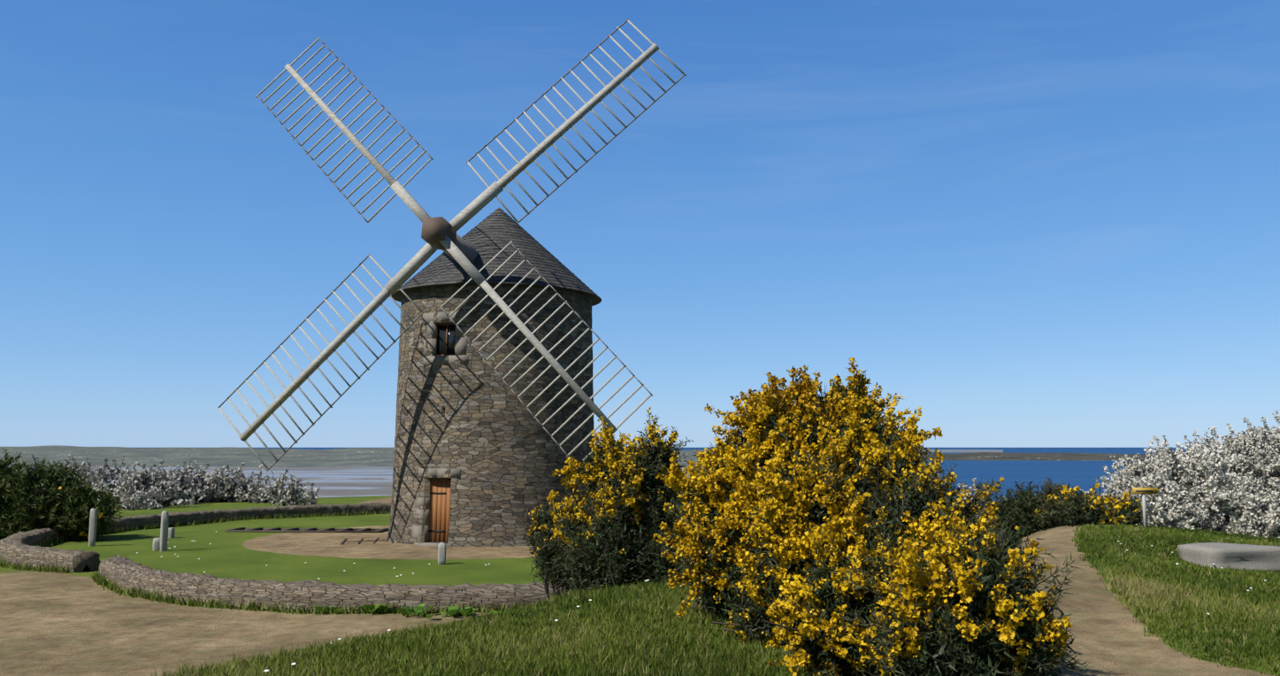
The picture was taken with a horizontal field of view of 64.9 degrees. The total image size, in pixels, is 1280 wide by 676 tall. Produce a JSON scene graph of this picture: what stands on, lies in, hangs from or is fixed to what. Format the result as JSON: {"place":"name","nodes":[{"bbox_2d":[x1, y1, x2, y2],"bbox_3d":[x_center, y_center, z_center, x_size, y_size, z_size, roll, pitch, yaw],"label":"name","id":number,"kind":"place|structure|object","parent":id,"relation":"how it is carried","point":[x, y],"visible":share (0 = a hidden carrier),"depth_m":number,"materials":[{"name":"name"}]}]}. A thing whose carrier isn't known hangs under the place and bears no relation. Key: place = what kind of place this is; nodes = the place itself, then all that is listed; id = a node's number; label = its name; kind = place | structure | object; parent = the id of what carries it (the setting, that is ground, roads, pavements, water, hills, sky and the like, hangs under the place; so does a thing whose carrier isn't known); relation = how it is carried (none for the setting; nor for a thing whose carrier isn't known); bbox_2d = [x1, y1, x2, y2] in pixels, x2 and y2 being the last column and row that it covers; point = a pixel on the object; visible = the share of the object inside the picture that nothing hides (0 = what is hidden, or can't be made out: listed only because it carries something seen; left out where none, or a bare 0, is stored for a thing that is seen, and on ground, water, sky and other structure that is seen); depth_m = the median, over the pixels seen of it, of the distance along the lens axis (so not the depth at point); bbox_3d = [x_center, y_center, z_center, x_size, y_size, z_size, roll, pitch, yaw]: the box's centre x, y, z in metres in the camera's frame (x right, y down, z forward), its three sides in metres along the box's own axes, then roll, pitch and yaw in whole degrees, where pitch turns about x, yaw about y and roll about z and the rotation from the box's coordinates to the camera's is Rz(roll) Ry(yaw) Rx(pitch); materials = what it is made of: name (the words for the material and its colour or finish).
{"place":"outdoors","nodes":[
{"label":"outdoors","id":0,"kind":"place"},
{"bbox_2d":[0,444,712,467],"bbox_3d":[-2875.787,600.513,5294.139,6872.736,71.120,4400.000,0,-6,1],"label":"coast","id":1,"kind":"structure","parent":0,"point":[232,456],"depth_m":3817.22},
{"bbox_2d":[22,467,700,498],"bbox_3d":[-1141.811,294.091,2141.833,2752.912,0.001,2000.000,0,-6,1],"label":"tidal flat","id":2,"kind":"structure","parent":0,"point":[348,481],"depth_m":2055.76,"materials":[{"name":"grey sand"}]},
{"bbox_2d":[386,284,594,546],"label":"windmill tower","id":3,"kind":"structure","parent":0,"point":[478,425],"depth_m":26.99,"materials":[{"name":"grey stone"}]},
{"bbox_2d":[412,310,468,546],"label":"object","id":4,"kind":"structure","parent":3,"relation":"in","point":[447,342],"depth_m":26.91,"materials":[{"name":"grey stone"}]},
{"bbox_2d":[390,206,601,306],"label":"windmill roof","id":5,"kind":"structure","parent":3,"relation":"on","point":[491,235],"depth_m":28.24,"materials":[{"name":"grey stone"}]},
{"bbox_2d":[217,18,686,471],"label":"windmill sails","id":6,"kind":"object","parent":5,"relation":"attached to","point":[437,233],"visible":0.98,"depth_m":26.21},
{"bbox_2d":[0,495,1279,675],"bbox_3d":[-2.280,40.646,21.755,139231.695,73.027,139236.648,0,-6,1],"label":"terrain","id":7,"kind":"structure","parent":0,"point":[81,623],"depth_m":15.71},
{"bbox_2d":[0,446,126,540],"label":"gorse","id":8,"kind":"object","parent":7,"relation":"on","point":[65,500],"visible":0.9,"depth_m":27.50,"materials":[{"name":"green plant"}]},
{"bbox_2d":[88,507,97,546],"bbox_3d":[-14.248,4.959,26.183,0.166,1.048,0.145,2,-6,-17],"label":"granite post","id":9,"kind":"object","parent":7,"relation":"on","point":[92,530],"visible":0.85,"depth_m":26.13,"materials":[{"name":"grey stone"}]},
{"bbox_2d":[152,537,160,550],"bbox_3d":[-12.156,5.224,25.328,0.216,0.387,0.194,3,-7,-28],"label":"stone marker","id":10,"kind":"object","parent":7,"relation":"on","point":[156,544],"visible":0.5,"depth_m":25.25,"materials":[{"name":"stone"}]},
{"bbox_2d":[159,510,168,551],"bbox_3d":[-11.857,4.846,25.066,0.164,1.080,0.143,5,-8,-39],"label":"granite post","id":11,"kind":"object","parent":7,"relation":"on","point":[164,528],"visible":0.83,"depth_m":25.02,"materials":[{"name":"grey stone"}]},
{"bbox_2d":[168,527,175,537],"bbox_3d":[-13.422,5.598,28.721,0.214,0.380,0.192,0,-6,1],"label":"stone marker","id":12,"kind":"object","parent":7,"relation":"on","point":[171,532],"visible":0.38,"depth_m":28.65,"materials":[{"name":"stone"}]},
{"bbox_2d":[32,452,320,510],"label":"white flowering bushes","id":13,"kind":"object","parent":7,"relation":"on","point":[157,490],"visible":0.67,"depth_m":44.84,"materials":[{"name":"grey plant"}]},
{"bbox_2d":[0,501,574,614],"bbox_3d":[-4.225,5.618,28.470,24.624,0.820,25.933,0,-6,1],"label":"dry stone wall","id":14,"kind":"structure","parent":7,"relation":"on","point":[20,547],"depth_m":16.71,"materials":[{"name":"grey stone"}]},
{"bbox_2d":[225,527,388,532],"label":"track sleepers","id":15,"kind":"object","parent":7,"relation":"on","point":[307,530],"visible":0.9,"depth_m":30.68,"materials":[{"name":"brown wood"}]},
{"bbox_2d":[314,600,510,619],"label":"dock weeds","id":16,"kind":"object","parent":7,"relation":"on","point":[421,611],"visible":0.6,"depth_m":15.29,"materials":[{"name":"green plant"}]},
{"bbox_2d":[437,542,445,564],"bbox_3d":[-4.385,4.786,22.282,0.178,0.518,0.163,1,-6,-11],"label":"stone bollard","id":17,"kind":"object","parent":7,"relation":"on","point":[441,553],"visible":0.88,"depth_m":22.21,"materials":[{"name":"stone"}]},
{"bbox_2d":[521,406,700,600],"bbox_3d":[-0.441,2.516,13.540,4.191,3.179,1.844,-6,-8,42],"label":"gorse","id":18,"kind":"object","parent":7,"relation":"on","point":[604,532],"visible":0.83,"depth_m":13.03,"materials":[{"name":"yellow"}]},
{"bbox_2d":[136,523,1265,671],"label":"daisies","id":19,"kind":"object","parent":7,"relation":"on","point":[589,599],"visible":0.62,"depth_m":14.00,"materials":[{"name":"white plant"}]},
{"bbox_2d":[128,522,1279,675],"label":"grass tufts","id":20,"kind":"object","parent":7,"relation":"on","point":[472,646],"visible":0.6,"depth_m":9.33,"materials":[{"name":"green plant"}]},
{"bbox_2d":[652,357,1091,675],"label":"gorse","id":21,"kind":"object","parent":7,"relation":"on","point":[833,532],"visible":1,"depth_m":8.73,"materials":[{"name":"yellow plant"}]},
{"bbox_2d":[957,477,1011,517],"bbox_3d":[9.183,5.289,29.915,3.303,2.280,2.194,-5,-8,38],"label":"blackthorn","id":22,"kind":"object","parent":7,"relation":"on","point":[974,484],"visible":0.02,"depth_m":29.68,"materials":[{"name":"grey plant"}]},
{"bbox_2d":[972,476,1147,540],"bbox_3d":[9.893,4.419,24.514,4.562,2.086,2.956,-3,-7,25],"label":"gorse","id":23,"kind":"object","parent":7,"relation":"on","point":[1052,507],"visible":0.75,"depth_m":24.18,"materials":[{"name":"yellow"}]},
{"bbox_2d":[1132,487,1159,528],"bbox_3d":[10.855,3.692,21.535,0.568,0.971,0.080,-1,-6,9],"label":"signpost","id":24,"kind":"object","parent":7,"relation":"on","point":[1143,492],"visible":0.92,"depth_m":21.54,"materials":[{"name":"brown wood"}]},
{"bbox_2d":[1080,410,1279,537],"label":"blackthorn","id":25,"kind":"object","parent":7,"relation":"on","point":[1198,486],"visible":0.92,"depth_m":26.73,"materials":[{"name":"grey plant"}]},
{"bbox_2d":[1177,542,1279,572],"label":"stone slab","id":26,"kind":"structure","parent":7,"relation":"on","point":[1246,556],"depth_m":16.38,"materials":[{"name":"grey stone"}]},
{"bbox_2d":[0,0,1279,447],"label":"sky","id":27,"kind":"structure","parent":0,"point":[1027,223],"materials":[{"name":"blue"}]},
{"bbox_2d":[144,447,1234,505],"bbox_3d":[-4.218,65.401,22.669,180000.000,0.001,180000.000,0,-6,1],"label":"sea water","id":28,"kind":"structure","parent":0,"point":[1083,475],"depth_m":2796.59,"materials":[{"name":"blue liquid"}]},
{"bbox_2d":[921,449,1003,452],"bbox_3d":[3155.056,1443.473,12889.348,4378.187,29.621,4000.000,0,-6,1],"label":"headland","id":29,"kind":"structure","parent":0,"point":[969,450],"depth_m":11443.67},
{"bbox_2d":[921,452,1181,460],"bbox_3d":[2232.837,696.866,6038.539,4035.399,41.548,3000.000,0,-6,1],"label":"headland","id":30,"kind":"structure","parent":0,"point":[1024,456],"depth_m":4930.87,"materials":[{"name":"grey stone"}]}
]}

